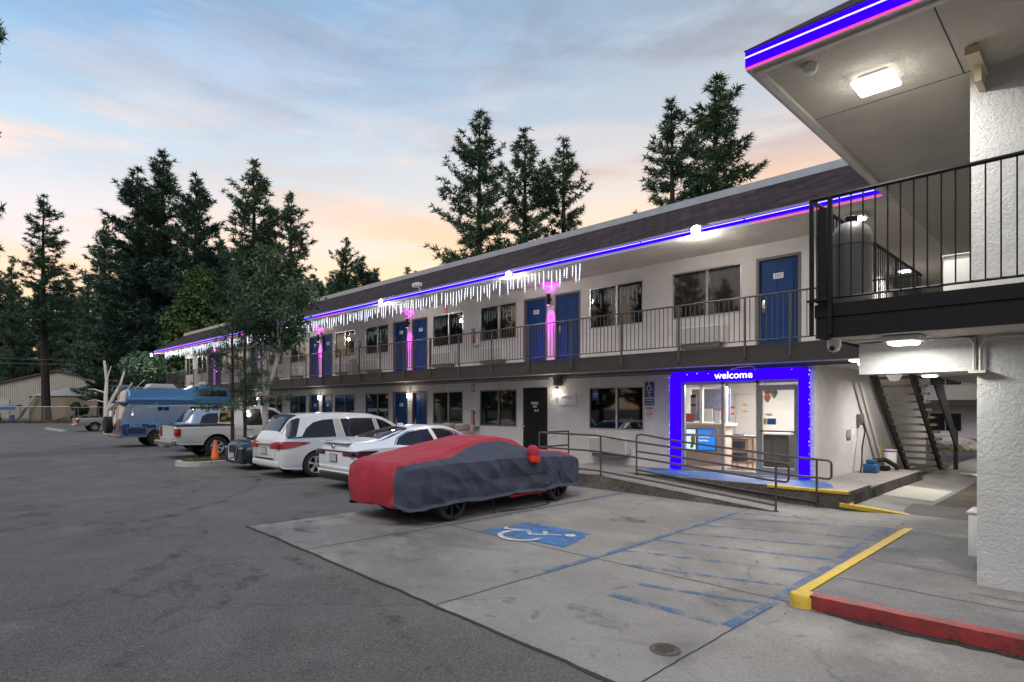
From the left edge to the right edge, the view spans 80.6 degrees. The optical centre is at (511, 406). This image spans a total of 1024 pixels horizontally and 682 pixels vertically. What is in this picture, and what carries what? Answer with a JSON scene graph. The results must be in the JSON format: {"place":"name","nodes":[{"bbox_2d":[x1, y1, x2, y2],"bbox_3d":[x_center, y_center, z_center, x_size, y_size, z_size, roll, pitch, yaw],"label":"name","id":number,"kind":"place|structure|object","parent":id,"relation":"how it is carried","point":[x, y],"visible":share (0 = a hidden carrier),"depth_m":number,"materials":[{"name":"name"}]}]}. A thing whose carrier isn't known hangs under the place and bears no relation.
{"place":"outdoors","nodes":[
{"label":"outdoors","id":0,"kind":"place"},
{"bbox_2d":[0,0,848,357],"label":"sky","id":1,"kind":"structure","parent":0,"point":[354,109],"materials":[{"name":"blue"}]},
{"bbox_2d":[0,424,968,681],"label":"parking lot","id":2,"kind":"structure","parent":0,"point":[112,550],"depth_m":6.50,"materials":[{"name":"grey asphalt"}]},
{"bbox_2d":[70,407,115,430],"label":"pickup truck","id":3,"kind":"object","parent":2,"relation":"on","point":[91,423],"visible":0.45,"depth_m":46.67,"materials":[{"name":"silver metal"}]},
{"bbox_2d":[88,361,143,433],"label":"dead birch","id":4,"kind":"object","parent":2,"relation":"on","point":[108,406],"visible":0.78,"depth_m":42.69,"materials":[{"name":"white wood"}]},
{"bbox_2d":[103,382,240,445],"bbox_3d":[-16.898,0.305,30.609,2.045,3.190,6.210,0,0,45],"label":"camper van","id":5,"kind":"object","parent":2,"relation":"on","point":[145,412],"visible":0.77,"depth_m":29.02,"materials":[{"name":"metal"}]},
{"bbox_2d":[174,407,219,448],"bbox_3d":[-12.806,0.954,27.429,1.873,1.892,4.720,0,0,45],"label":"suv","id":6,"kind":"object","parent":2,"relation":"on","point":[185,417],"visible":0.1,"depth_m":25.97,"materials":[{"name":"silver metal"}]},
{"bbox_2d":[175,460,248,466],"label":"planter kerb","id":7,"kind":"structure","parent":2,"relation":"on","point":[180,463],"depth_m":19.29,"materials":[{"name":"grey concrete"}]},
{"bbox_2d":[154,405,281,456],"bbox_3d":[-10.678,0.918,24.113,2.243,1.964,5.900,0,0,45],"label":"pickup truck","id":8,"kind":"object","parent":2,"relation":"on","point":[198,438],"visible":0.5,"depth_m":22.69,"materials":[{"name":"white metal"}]},
{"bbox_2d":[192,274,276,440],"bbox_3d":[-9.311,-1.431,20.646,2.766,6.665,2.655,0,0,45],"label":"young pine","id":9,"kind":"object","parent":2,"relation":"on","point":[232,404],"visible":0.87,"depth_m":20.76,"materials":[{"name":"green plant"}]},
{"bbox_2d":[189,296,297,437],"bbox_3d":[-9.332,-1.047,20.978,3.703,5.896,2.716,0,0,-13],"label":"young pine","id":10,"kind":"object","parent":2,"relation":"on","point":[267,384],"visible":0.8,"depth_m":20.88,"materials":[{"name":"green plant"}]},
{"bbox_2d":[225,435,275,468],"bbox_3d":[-6.764,1.176,20.035,1.853,1.448,4.932,0,0,45],"label":"dark car","id":11,"kind":"object","parent":2,"relation":"on","point":[240,451],"visible":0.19,"depth_m":18.13,"materials":[{"name":"black"}]},
{"bbox_2d":[204,236,329,428],"bbox_3d":[-8.343,-1.997,21.471,5.148,7.802,3.539,0,0,33],"label":"birch tree","id":12,"kind":"object","parent":2,"relation":"on","point":[264,302],"visible":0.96,"depth_m":20.79,"materials":[{"name":"green plant"}]},
{"bbox_2d":[251,412,395,476],"bbox_3d":[-4.882,1.023,18.079,5.175,1.754,2.400,0,0,-44],"label":"minivan","id":13,"kind":"object","parent":2,"relation":"on","point":[289,442],"visible":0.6,"depth_m":16.36,"materials":[{"name":"white metal"}]},
{"bbox_2d":[316,423,463,481],"bbox_3d":[-2.330,1.150,15.598,4.995,1.500,2.280,0,0,-44],"label":"sedan","id":14,"kind":"object","parent":2,"relation":"on","point":[338,457],"visible":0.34,"depth_m":14.14,"materials":[{"name":"white metal"}]},
{"bbox_2d":[0,418,976,508],"bbox_3d":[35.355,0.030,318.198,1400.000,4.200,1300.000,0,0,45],"label":"ground","id":15,"kind":"structure","parent":0,"point":[966,497],"depth_m":17.77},
{"bbox_2d":[0,258,32,381],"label":"pine tree","id":16,"kind":"object","parent":15,"relation":"on","point":[9,368],"visible":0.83,"depth_m":104.44,"materials":[{"name":"green plant"}]},
{"bbox_2d":[0,292,40,377],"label":"pine tree","id":17,"kind":"object","parent":15,"relation":"on","point":[28,356],"visible":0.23,"depth_m":119.88,"materials":[{"name":"green plant"}]},
{"bbox_2d":[24,278,53,375],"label":"pine tree","id":18,"kind":"object","parent":15,"relation":"on","point":[34,335],"visible":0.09,"depth_m":138.86,"materials":[{"name":"green plant"}]},
{"bbox_2d":[0,194,82,420],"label":"pine tree","id":19,"kind":"object","parent":15,"relation":"on","point":[44,306],"visible":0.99,"depth_m":75.42,"materials":[{"name":"green plant"}]},
{"bbox_2d":[31,310,70,373],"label":"pine tree","id":20,"kind":"object","parent":15,"relation":"on","point":[52,347],"visible":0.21,"depth_m":107.44,"materials":[{"name":"green plant"}]},
{"bbox_2d":[0,406,116,421],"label":"chain link fence","id":21,"kind":"object","parent":15,"relation":"on","point":[42,412],"visible":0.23,"depth_m":73.00,"materials":[{"name":"metal"}]},
{"bbox_2d":[34,273,90,370],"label":"pine tree","id":22,"kind":"object","parent":15,"relation":"on","point":[71,298],"visible":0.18,"depth_m":116.80,"materials":[{"name":"green plant"}]},
{"bbox_2d":[0,370,125,417],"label":"gabled shed","id":23,"kind":"structure","parent":15,"relation":"on","point":[16,391],"depth_m":88.00,"materials":[{"name":"brown"}]},
{"bbox_2d":[28,386,117,420],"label":"plywood shed","id":24,"kind":"structure","parent":15,"relation":"on","point":[63,397],"depth_m":79.00,"materials":[{"name":"brown"}]},
{"bbox_2d":[64,277,109,370],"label":"pine tree","id":25,"kind":"object","parent":15,"relation":"on","point":[88,291],"visible":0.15,"depth_m":105.73,"materials":[{"name":"green plant"}]},
{"bbox_2d":[67,218,127,415],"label":"pine tree","id":26,"kind":"object","parent":15,"relation":"on","point":[99,384],"visible":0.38,"depth_m":69.31,"materials":[{"name":"green plant"}]},
{"bbox_2d":[53,163,179,401],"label":"pine tree","id":27,"kind":"object","parent":15,"relation":"on","point":[133,257],"visible":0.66,"depth_m":64.85,"materials":[{"name":"green plant"}]},
{"bbox_2d":[67,148,212,384],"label":"pine tree","id":28,"kind":"object","parent":15,"relation":"on","point":[165,185],"visible":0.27,"depth_m":68.68,"materials":[{"name":"green plant"}]},
{"bbox_2d":[117,351,184,388],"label":"broadleaf tree","id":29,"kind":"object","parent":15,"relation":"on","point":[138,367],"visible":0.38,"depth_m":43.56,"materials":[{"name":"green plant"}]},
{"bbox_2d":[135,171,239,371],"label":"pine tree","id":30,"kind":"object","parent":15,"relation":"on","point":[191,209],"visible":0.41,"depth_m":65.06,"materials":[{"name":"green plant"}]},
{"bbox_2d":[157,265,224,374],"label":"broadleaf tree","id":31,"kind":"object","parent":15,"relation":"on","point":[183,314],"visible":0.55,"depth_m":56.00,"materials":[{"name":"green plant"}]},
{"bbox_2d":[200,157,307,321],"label":"pine tree","id":32,"kind":"object","parent":15,"relation":"on","point":[258,191],"visible":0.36,"depth_m":61.63,"materials":[{"name":"green plant"}]},
{"bbox_2d":[252,191,326,305],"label":"pine tree","id":33,"kind":"object","parent":15,"relation":"on","point":[294,234],"visible":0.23,"depth_m":61.64,"materials":[{"name":"green plant"}]},
{"bbox_2d":[324,236,364,293],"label":"pine tree","id":34,"kind":"object","parent":15,"relation":"on","point":[342,276],"visible":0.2,"depth_m":74.54,"materials":[{"name":"green plant"}]},
{"bbox_2d":[340,255,377,290],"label":"pine tree","id":35,"kind":"object","parent":15,"relation":"on","point":[363,275],"visible":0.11,"depth_m":71.72,"materials":[{"name":"green plant"}]},
{"bbox_2d":[424,105,542,264],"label":"pine tree","id":36,"kind":"object","parent":15,"relation":"on","point":[472,237],"visible":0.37,"depth_m":51.06,"materials":[{"name":"green plant"}]},
{"bbox_2d":[470,126,565,255],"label":"pine tree","id":37,"kind":"object","parent":15,"relation":"on","point":[524,191],"visible":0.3,"depth_m":55.01,"materials":[{"name":"green plant"}]},
{"bbox_2d":[154,159,950,479],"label":"motel building","id":38,"kind":"structure","parent":15,"relation":"on","point":[608,325],"depth_m":16.60,"materials":[{"name":"paint"}]},
{"bbox_2d":[290,338,305,362],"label":"window","id":39,"kind":"structure","parent":38,"relation":"in","point":[299,351],"depth_m":30.21,"materials":[{"name":"glass"}]},
{"bbox_2d":[290,396,305,412],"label":"window","id":40,"kind":"structure","parent":38,"relation":"in","point":[298,405],"depth_m":30.22,"materials":[{"name":"black glass"}]},
{"bbox_2d":[324,335,331,376],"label":"door","id":41,"kind":"structure","parent":38,"relation":"in","point":[327,339],"depth_m":28.21,"materials":[{"name":"blue"}]},
{"bbox_2d":[335,329,354,357],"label":"window","id":42,"kind":"structure","parent":38,"relation":"in","point":[344,339],"depth_m":26.97,"materials":[{"name":"glass"}]},
{"bbox_2d":[335,394,354,412],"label":"window","id":43,"kind":"structure","parent":38,"relation":"in","point":[344,402],"depth_m":26.99,"materials":[{"name":"black glass"}]},
{"bbox_2d":[365,324,388,354],"bbox_3d":[-5.614,-2.805,25.167,1.750,1.170,0.068,0,0,45],"label":"window","id":44,"kind":"structure","parent":38,"relation":"in","point":[379,334],"depth_m":25.14,"materials":[{"name":"glass"}]},
{"bbox_2d":[365,393,388,419],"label":"window","id":45,"kind":"structure","parent":38,"relation":"in","point":[377,404],"depth_m":25.12,"materials":[{"name":"black glass"}]},
{"bbox_2d":[395,322,405,370],"bbox_3d":[-4.391,-2.326,23.992,0.854,2.022,0.141,0,0,45],"label":"door","id":46,"kind":"structure","parent":38,"relation":"in","point":[401,327],"depth_m":24.04,"materials":[{"name":"blue"}]},
{"bbox_2d":[395,393,406,424],"bbox_3d":[-4.391,0.511,23.992,0.894,2.097,0.141,0,0,45],"label":"door","id":47,"kind":"structure","parent":38,"relation":"in","point":[401,399],"depth_m":24.04,"materials":[{"name":"blue"}]},
{"bbox_2d":[414,319,425,369],"bbox_3d":[-3.483,-2.326,23.083,0.864,2.022,0.141,0,0,45],"label":"door","id":48,"kind":"structure","parent":38,"relation":"in","point":[420,325],"depth_m":23.10,"materials":[{"name":"blue"}]},
{"bbox_2d":[415,393,425,423],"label":"door","id":49,"kind":"structure","parent":38,"relation":"in","point":[420,398],"depth_m":23.14,"materials":[{"name":"blue metal"}]},
{"bbox_2d":[432,352,455,367],"bbox_3d":[-2.531,-1.705,21.843,1.230,0.510,0.283,0,0,45],"label":"air conditioner","id":50,"kind":"object","parent":38,"relation":"attached to","point":[444,357],"visible":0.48,"depth_m":21.56,"materials":[{"name":"white plastic"}]},
{"bbox_2d":[433,311,462,346],"bbox_3d":[-2.304,-2.805,21.857,1.730,1.170,0.068,0,0,45],"label":"window","id":51,"kind":"structure","parent":38,"relation":"in","point":[447,324],"depth_m":21.82,"materials":[{"name":"glass"}]},
{"bbox_2d":[433,391,462,423],"bbox_3d":[-2.319,0.035,21.872,1.730,1.190,0.068,0,0,45],"label":"window","id":52,"kind":"structure","parent":38,"relation":"in","point":[448,405],"depth_m":21.84,"materials":[{"name":"glass"}]},
{"bbox_2d":[477,346,505,363],"bbox_3d":[-0.668,-1.705,19.980,1.200,0.510,0.283,0,0,45],"label":"air conditioner","id":53,"kind":"object","parent":38,"relation":"attached to","point":[486,354],"visible":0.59,"depth_m":19.82,"materials":[{"name":"white plastic"}]},
{"bbox_2d":[480,301,516,341],"bbox_3d":[-0.452,-2.805,20.005,1.750,1.170,0.068,0,0,45],"label":"window","id":54,"kind":"structure","parent":38,"relation":"in","point":[499,316],"depth_m":19.96,"materials":[{"name":"glass"}]},
{"bbox_2d":[480,389,516,426],"bbox_3d":[-0.452,0.035,20.005,1.750,1.190,0.068,0,0,45],"label":"window","id":55,"kind":"structure","parent":38,"relation":"in","point":[497,407],"depth_m":19.97,"materials":[{"name":"black glass"}]},
{"bbox_2d":[154,189,882,353],"bbox_3d":[-9.198,-3.789,26.284,44.420,0.162,0.031,0,0,45],"label":"light strip","id":56,"kind":"object","parent":38,"relation":"attached to","point":[738,221],"visible":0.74,"depth_m":14.41,"materials":[{"name":"blue plastic"}]},
{"bbox_2d":[523,387,546,448],"bbox_3d":[0.704,0.485,18.770,1.010,2.170,0.120,0,0,45],"label":"door","id":57,"kind":"structure","parent":38,"relation":"in","point":[534,399],"depth_m":18.79,"materials":[{"name":"black paint"}]},
{"bbox_2d":[527,299,544,361],"bbox_3d":[0.770,-2.326,18.830,0.854,2.022,0.141,0,0,45],"label":"door","id":58,"kind":"structure","parent":38,"relation":"in","point":[535,309],"depth_m":18.87,"materials":[{"name":"blue"}]},
{"bbox_2d":[558,293,578,358],"bbox_3d":[1.679,-2.326,17.921,0.864,2.022,0.141,0,0,45],"label":"door","id":59,"kind":"structure","parent":38,"relation":"in","point":[568,305],"depth_m":17.96,"materials":[{"name":"blue metal"}]},
{"bbox_2d":[588,437,630,457],"bbox_3d":[2.673,1.110,16.639,1.250,0.540,0.283,0,0,45],"label":"air conditioner","id":60,"kind":"object","parent":38,"relation":"attached to","point":[616,446],"visible":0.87,"depth_m":16.46,"materials":[{"name":"white plastic"}]},
{"bbox_2d":[590,279,642,328],"bbox_3d":[2.875,-2.805,16.678,1.780,1.170,0.068,0,0,45],"label":"window","id":61,"kind":"structure","parent":38,"relation":"in","point":[626,296],"depth_m":16.64,"materials":[{"name":"glass"}]},
{"bbox_2d":[589,386,643,430],"bbox_3d":[2.872,0.035,16.681,1.830,1.190,0.068,0,0,45],"label":"window","id":62,"kind":"structure","parent":38,"relation":"in","point":[616,408],"depth_m":16.64,"materials":[{"name":"glass"}]},
{"bbox_2d":[645,381,654,405],"bbox_3d":[3.620,-0.350,15.874,0.310,0.640,0.025,0,0,45],"label":"accessible sign","id":63,"kind":"object","parent":38,"relation":"attached to","point":[649,393],"visible":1,"depth_m":15.85,"materials":[{"name":"blue metal"}]},
{"bbox_2d":[677,324,726,348],"bbox_3d":[4.600,-1.705,14.712,1.200,0.510,0.283,0,0,45],"label":"air conditioner","id":64,"kind":"object","parent":38,"relation":"attached to","point":[720,333],"visible":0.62,"depth_m":14.53,"materials":[{"name":"white plastic"}]},
{"bbox_2d":[672,262,741,319],"bbox_3d":[4.760,-2.805,14.793,1.810,1.170,0.068,0,0,45],"label":"window","id":65,"kind":"structure","parent":38,"relation":"in","point":[724,281],"depth_m":14.75,"materials":[{"name":"glass"}]},
{"bbox_2d":[697,428,717,451],"bbox_3d":[5.053,0.850,15.645,0.540,0.580,0.088,0,0,45],"label":"display screen","id":66,"kind":"object","parent":38,"relation":"attached to","point":[709,440],"visible":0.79,"depth_m":15.60,"materials":[{"name":"blue plastic"}]},
{"bbox_2d":[686,384,755,465],"bbox_3d":[5.745,0.435,16.953,1.550,2.270,1.700,0,0,45],"label":"reception counter","id":67,"kind":"object","parent":38,"relation":"in","point":[708,405],"visible":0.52,"depth_m":16.61,"materials":[{"name":"grey"}]},
{"bbox_2d":[669,367,814,478],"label":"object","id":68,"kind":"object","parent":38,"relation":"attached to","point":[801,374],"visible":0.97,"depth_m":13.79,"materials":[{"name":"blue paint"}]},
{"bbox_2d":[731,434,753,467],"bbox_3d":[5.918,1.130,15.507,0.440,0.860,0.340,0,0,45],"label":"lobby cart","id":69,"kind":"object","parent":38,"relation":"in","point":[738,444],"visible":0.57,"depth_m":15.46,"materials":[{"name":"brown"}]},
{"bbox_2d":[754,432,793,467],"bbox_3d":[7.029,1.120,16.009,0.900,0.900,0.720,0,0,45],"label":"lobby cabinet","id":70,"kind":"object","parent":38,"relation":"in","point":[778,443],"visible":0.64,"depth_m":15.72,"materials":[{"name":"grey metal"}]},
{"bbox_2d":[759,386,797,477],"bbox_3d":[5.977,0.550,13.575,0.855,2.020,0.110,0,0,45],"label":"glass door","id":71,"kind":"structure","parent":38,"relation":"in","point":[770,421],"depth_m":13.60,"materials":[{"name":"glass"}]},
{"bbox_2d":[760,256,797,344],"bbox_3d":[6.014,-2.326,13.587,0.864,2.022,0.141,0,0,45],"label":"door","id":72,"kind":"structure","parent":38,"relation":"in","point":[778,275],"depth_m":13.62,"materials":[{"name":"blue"}]},
{"bbox_2d":[857,381,882,464],"bbox_3d":[9.192,0.460,15.450,0.050,2.160,2.150,0,0,45],"label":"leaning board","id":73,"kind":"object","parent":38,"relation":"attached to","point":[869,419],"visible":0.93,"depth_m":15.32,"materials":[{"name":"beige wood"}]},
{"bbox_2d":[526,135,594,237],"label":"pine tree","id":74,"kind":"object","parent":15,"relation":"on","point":[563,181],"visible":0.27,"depth_m":57.45,"materials":[{"name":"green plant"}]},
{"bbox_2d":[633,94,715,213],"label":"pine tree","id":75,"kind":"object","parent":15,"relation":"on","point":[672,160],"visible":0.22,"depth_m":45.71,"materials":[{"name":"green plant"}]},
{"bbox_2d":[664,71,769,204],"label":"pine tree","id":76,"kind":"object","parent":15,"relation":"on","point":[724,156],"visible":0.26,"depth_m":46.68,"materials":[{"name":"green plant"}]},
{"bbox_2d":[789,589,813,609],"bbox_3d":[3.076,2.175,6.371,0.270,0.450,0.270,0,0,45],"label":"kerb corner","id":77,"kind":"object","parent":15,"relation":"on","point":[800,598],"visible":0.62,"depth_m":6.29,"materials":[{"name":"yellow paint"}]},
{"bbox_2d":[796,528,912,591],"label":"yellow kerb","id":78,"kind":"structure","parent":15,"relation":"on","point":[819,581],"depth_m":7.59,"materials":[{"name":"paint"}]},
{"bbox_2d":[744,0,1023,592],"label":"motel wing","id":79,"kind":"structure","parent":15,"relation":"on","point":[932,144],"depth_m":6.56,"materials":[{"name":"white paint"}]},
{"bbox_2d":[745,0,917,69],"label":"light strip","id":80,"kind":"object","parent":79,"relation":"attached to","point":[863,12],"visible":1,"depth_m":6.08,"materials":[{"name":"blue plastic"}]},
{"bbox_2d":[833,215,873,302],"bbox_3d":[3.797,-1.635,6.753,0.430,0.990,0.430,0,0,45],"label":"dome bin","id":81,"kind":"object","parent":79,"relation":"on","point":[856,257],"visible":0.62,"depth_m":6.59,"materials":[{"name":"grey"}]},
{"bbox_2d":[850,68,901,97],"bbox_3d":[4.101,-3.669,6.802,0.420,0.098,0.420,0,0,45],"label":"ceiling light","id":82,"kind":"object","parent":79,"relation":"attached to","point":[881,80],"visible":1,"depth_m":6.75,"materials":[{"name":"white plastic"}]},
{"bbox_2d":[880,333,926,345],"bbox_3d":[4.342,-0.739,6.689,0.380,0.098,0.380,0,0,45],"label":"ceiling light","id":83,"kind":"object","parent":79,"relation":"attached to","point":[905,339],"visible":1,"depth_m":6.58,"materials":[{"name":"white plastic"}]},
{"bbox_2d":[942,252,969,290],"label":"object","id":84,"kind":"object","parent":79,"relation":"attached to","point":[949,267],"visible":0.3,"depth_m":6.92,"materials":[{"name":"white metal"}]},
{"bbox_2d":[966,507,976,556],"bbox_3d":[5.724,1.530,7.393,0.191,0.540,0.490,0,0,45],"label":"utility box","id":85,"kind":"object","parent":79,"relation":"attached to","point":[972,531],"visible":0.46,"depth_m":7.26,"materials":[{"name":"white metal"}]},
{"bbox_2d":[869,374,957,469],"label":"staircase","id":86,"kind":"structure","parent":15,"relation":"on","point":[916,386],"depth_m":16.54,"materials":[{"name":"metal"}]},
{"bbox_2d":[810,592,1023,655],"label":"red kerb","id":87,"kind":"structure","parent":15,"relation":"on","point":[992,638],"depth_m":5.58,"materials":[{"name":"paint"}]},
{"bbox_2d":[926,377,976,438],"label":"building","id":88,"kind":"structure","parent":15,"relation":"on","point":[963,412],"depth_m":37.39,"materials":[{"name":"paint"}]},
{"bbox_2d":[929,412,961,430],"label":"window","id":89,"kind":"structure","parent":88,"relation":"in","point":[956,417],"depth_m":38.00,"materials":[{"name":"metal"}]},
{"bbox_2d":[936,436,976,450],"bbox_3d":[20.150,1.828,27.214,1.733,0.976,1.336,0,0,45],"label":"boulder","id":90,"kind":"object","parent":15,"relation":"on","point":[966,444],"visible":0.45,"depth_m":26.71,"materials":[{"name":"grey stone"}]},
{"bbox_2d":[249,486,1023,681],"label":"concrete pad","id":91,"kind":"object","parent":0,"point":[586,616],"visible":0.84,"depth_m":7.14,"materials":[{"name":"grey concrete"}]},
{"bbox_2d":[348,434,579,520],"bbox_3d":[-0.706,1.229,11.774,2.261,1.381,4.903,0,0,42],"label":"covered car","id":92,"kind":"object","parent":91,"relation":"on","point":[448,478],"visible":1,"depth_m":10.46,"materials":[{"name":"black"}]},
{"bbox_2d":[482,522,589,546],"bbox_3d":[0.425,1.971,9.435,1.536,0.047,1.052,0,0,37],"label":"accessible bay panel","id":93,"kind":"object","parent":91,"relation":"on","point":[556,540],"visible":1,"depth_m":9.38,"materials":[{"name":"blue paint"}]},
{"bbox_2d":[498,527,575,540],"bbox_3d":[0.303,1.959,9.204,1.212,0.035,0.794,0,0,22],"label":"wheelchair marking","id":94,"kind":"object","parent":93,"relation":"on","point":[500,534],"visible":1,"depth_m":9.30,"materials":[{"name":"white paint"}]},
{"bbox_2d":[247,493,1023,681],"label":"pavement joints","id":95,"kind":"object","parent":91,"relation":"on","point":[553,655],"visible":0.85,"depth_m":6.35,"materials":[{"name":"grey"}]},
{"bbox_2d":[397,493,888,625],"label":"blue bay markings","id":96,"kind":"object","parent":91,"relation":"on","point":[732,621],"visible":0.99,"depth_m":7.73,"materials":[{"name":"blue paint"}]},
{"bbox_2d":[649,642,680,655],"bbox_3d":[1.315,2.078,5.190,0.270,0.014,0.270,0,0,45],"label":"manhole cover","id":97,"kind":"object","parent":91,"relation":"on","point":[665,649],"visible":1,"depth_m":5.17,"materials":[{"name":"metal"}]},
{"bbox_2d":[595,471,785,510],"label":"ramp","id":98,"kind":"structure","parent":91,"relation":"on","point":[698,493],"depth_m":12.69,"materials":[{"name":"concrete"}]},
{"bbox_2d":[538,430,789,511],"bbox_3d":[3.273,1.279,13.634,6.257,1.303,1.300,0,0,45],"label":"handrail","id":99,"kind":"object","parent":98,"relation":"on","point":[775,480],"visible":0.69,"depth_m":12.67,"materials":[{"name":"grey metal"}]},
{"bbox_2d":[634,433,832,506],"bbox_3d":[4.489,1.275,12.920,4.387,1.294,0.110,0,0,45],"label":"handrail","id":100,"kind":"object","parent":98,"relation":"on","point":[795,475],"visible":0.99,"depth_m":12.58,"materials":[{"name":"grey metal"}]},
{"bbox_2d":[579,463,920,502],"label":"raised walkway","id":101,"kind":"structure","parent":91,"relation":"on","point":[855,482],"depth_m":13.88,"materials":[{"name":"concrete"}]},
{"bbox_2d":[641,468,833,487],"bbox_3d":[4.861,1.576,13.630,4.600,0.001,1.350,0,0,45],"label":"blue painted entry","id":102,"kind":"object","parent":101,"relation":"on","point":[730,477],"visible":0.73,"depth_m":13.48,"materials":[{"name":"paint"}]},
{"bbox_2d":[571,471,922,511],"bbox_3d":[5.442,1.817,15.268,7.091,0.466,6.712,0,0,45],"label":"walkway edge","id":103,"kind":"object","parent":101,"relation":"attached to","point":[828,500],"visible":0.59,"depth_m":12.63,"materials":[{"name":"grey concrete"}]},
{"bbox_2d":[767,484,910,514],"bbox_3d":[6.183,1.794,11.354,2.683,0.452,0.408,0,0,37],"label":"yellow step edge","id":104,"kind":"object","parent":101,"relation":"attached to","point":[862,508],"visible":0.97,"depth_m":11.20,"materials":[{"name":"paint"}]},
{"bbox_2d":[863,459,879,473],"bbox_3d":[8.733,1.440,14.672,0.300,0.320,0.300,0,0,45],"label":"blue bucket","id":105,"kind":"object","parent":101,"relation":"on","point":[870,466],"visible":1,"depth_m":14.58,"materials":[{"name":"blue plastic"}]},
{"bbox_2d":[823,612,1023,659],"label":"gutter dirt","id":106,"kind":"structure","parent":91,"relation":"on","point":[909,633],"depth_m":5.49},
{"bbox_2d":[841,457,976,512],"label":"breezeway floor","id":107,"kind":"structure","parent":0,"point":[950,478],"depth_m":14.50,"materials":[{"name":"concrete"}]},
{"bbox_2d":[883,486,952,500],"bbox_3d":[8.796,1.860,13.124,0.880,0.123,2.600,0,0,45],"label":"pale floor patch","id":108,"kind":"object","parent":107,"relation":"on","point":[919,493],"visible":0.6,"depth_m":13.07,"materials":[{"name":"concrete"}]},
{"bbox_2d":[812,531,1023,633],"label":"sidewalk","id":109,"kind":"structure","parent":0,"point":[938,556],"depth_m":6.63,"materials":[{"name":"concrete"}]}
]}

